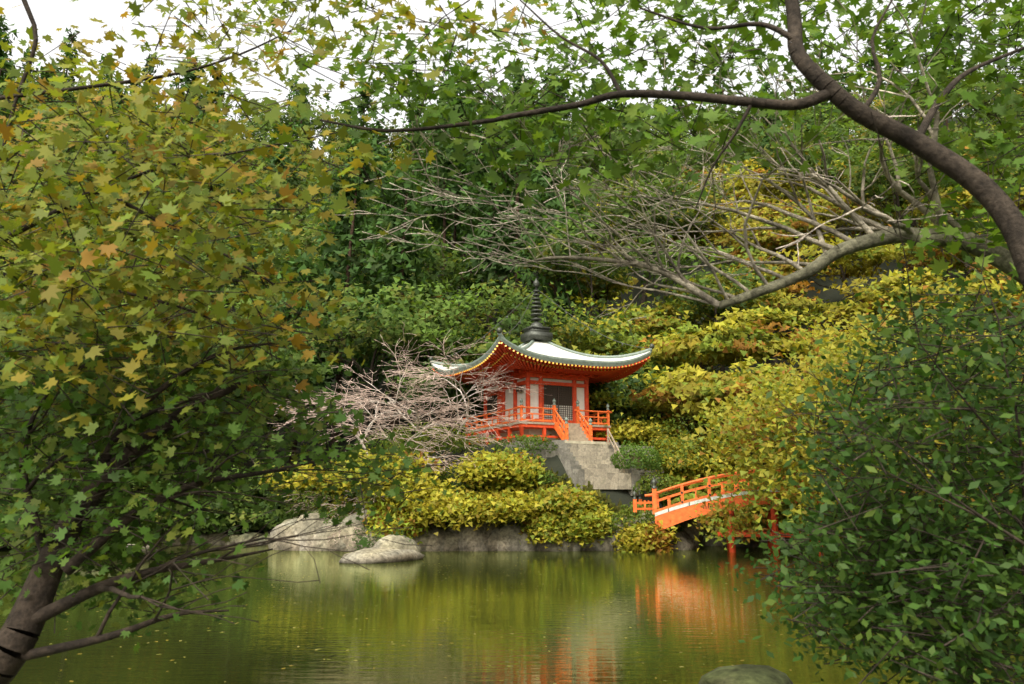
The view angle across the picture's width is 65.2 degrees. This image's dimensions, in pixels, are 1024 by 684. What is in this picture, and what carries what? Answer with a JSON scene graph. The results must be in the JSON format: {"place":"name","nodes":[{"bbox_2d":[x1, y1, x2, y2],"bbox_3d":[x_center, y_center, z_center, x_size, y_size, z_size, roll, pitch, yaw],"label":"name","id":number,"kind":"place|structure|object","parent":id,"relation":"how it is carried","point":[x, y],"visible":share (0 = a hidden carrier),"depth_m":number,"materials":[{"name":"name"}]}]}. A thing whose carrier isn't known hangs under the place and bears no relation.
{"place":"outdoors","nodes":[
{"label":"outdoors","id":0,"kind":"place"},
{"bbox_2d":[0,114,1019,553],"bbox_3d":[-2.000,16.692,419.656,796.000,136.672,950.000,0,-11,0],"label":"terrain","id":1,"kind":"structure","parent":0,"point":[622,496],"depth_m":69.10,"materials":[{"name":"green plant"}]},
{"bbox_2d":[270,323,549,543],"bbox_3d":[-5.650,4.974,41.805,12.867,11.648,14.108,-5,-12,25],"label":"bare tree","id":2,"kind":"object","parent":1,"relation":"on","point":[414,418],"visible":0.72,"depth_m":41.02,"materials":[{"name":"grey plant"}]},
{"bbox_2d":[105,509,848,683],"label":"shore rocks","id":3,"kind":"object","parent":1,"relation":"on","point":[505,537],"depth_m":37.72,"materials":[{"name":"stone"}]},
{"bbox_2d":[0,0,1023,683],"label":"trees","id":4,"kind":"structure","parent":1,"relation":"on","point":[140,104],"depth_m":6.14,"materials":[{"name":"green plant"}]},
{"bbox_2d":[0,14,1023,548],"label":"forest","id":5,"kind":"object","parent":1,"relation":"on","point":[378,288],"depth_m":66.06,"materials":[{"name":"green plant"}]},
{"bbox_2d":[299,410,751,545],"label":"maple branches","id":6,"kind":"object","parent":1,"relation":"on","point":[373,540],"visible":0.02,"depth_m":42.58,"materials":[{"name":"plant"}]},
{"bbox_2d":[463,366,611,445],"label":"pagoda building","id":7,"kind":"structure","parent":1,"relation":"on","point":[561,408],"depth_m":45.89,"materials":[{"name":"wood"}]},
{"bbox_2d":[431,336,651,375],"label":"roof","id":8,"kind":"structure","parent":7,"relation":"on","point":[543,352],"depth_m":45.49,"materials":[{"name":"grey metal"}]},
{"bbox_2d":[429,278,654,385],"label":"bentendo roof fittings","id":9,"kind":"object","parent":8,"relation":"on","point":[536,331],"visible":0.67,"depth_m":46.85,"materials":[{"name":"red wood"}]},
{"bbox_2d":[258,291,844,552],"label":"shrubs","id":10,"kind":"object","parent":1,"relation":"on","point":[558,509],"visible":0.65,"depth_m":39.80,"materials":[{"name":"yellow plant"}]},
{"bbox_2d":[500,428,663,495],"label":"stone staircase","id":11,"kind":"structure","parent":1,"relation":"on","point":[591,463],"depth_m":41.35,"materials":[{"name":"grey stone"}]},
{"bbox_2d":[632,469,916,553],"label":"arched bridge","id":12,"kind":"structure","parent":1,"relation":"on","point":[669,515],"depth_m":37.57,"materials":[{"name":"orange paint"}]},
{"bbox_2d":[0,545,1023,683],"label":"pond water","id":13,"kind":"structure","parent":0,"point":[398,635],"depth_m":15.49,"materials":[{"name":"green liquid"}]},
{"bbox_2d":[0,551,986,683],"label":"floating leaves","id":14,"kind":"object","parent":13,"relation":"on","point":[447,618],"visible":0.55,"depth_m":15.71,"materials":[{"name":"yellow plant"}]},
{"bbox_2d":[0,0,1023,160],"label":"sky","id":15,"kind":"structure","parent":0,"point":[49,15],"materials":[{"name":"white"}]}
]}

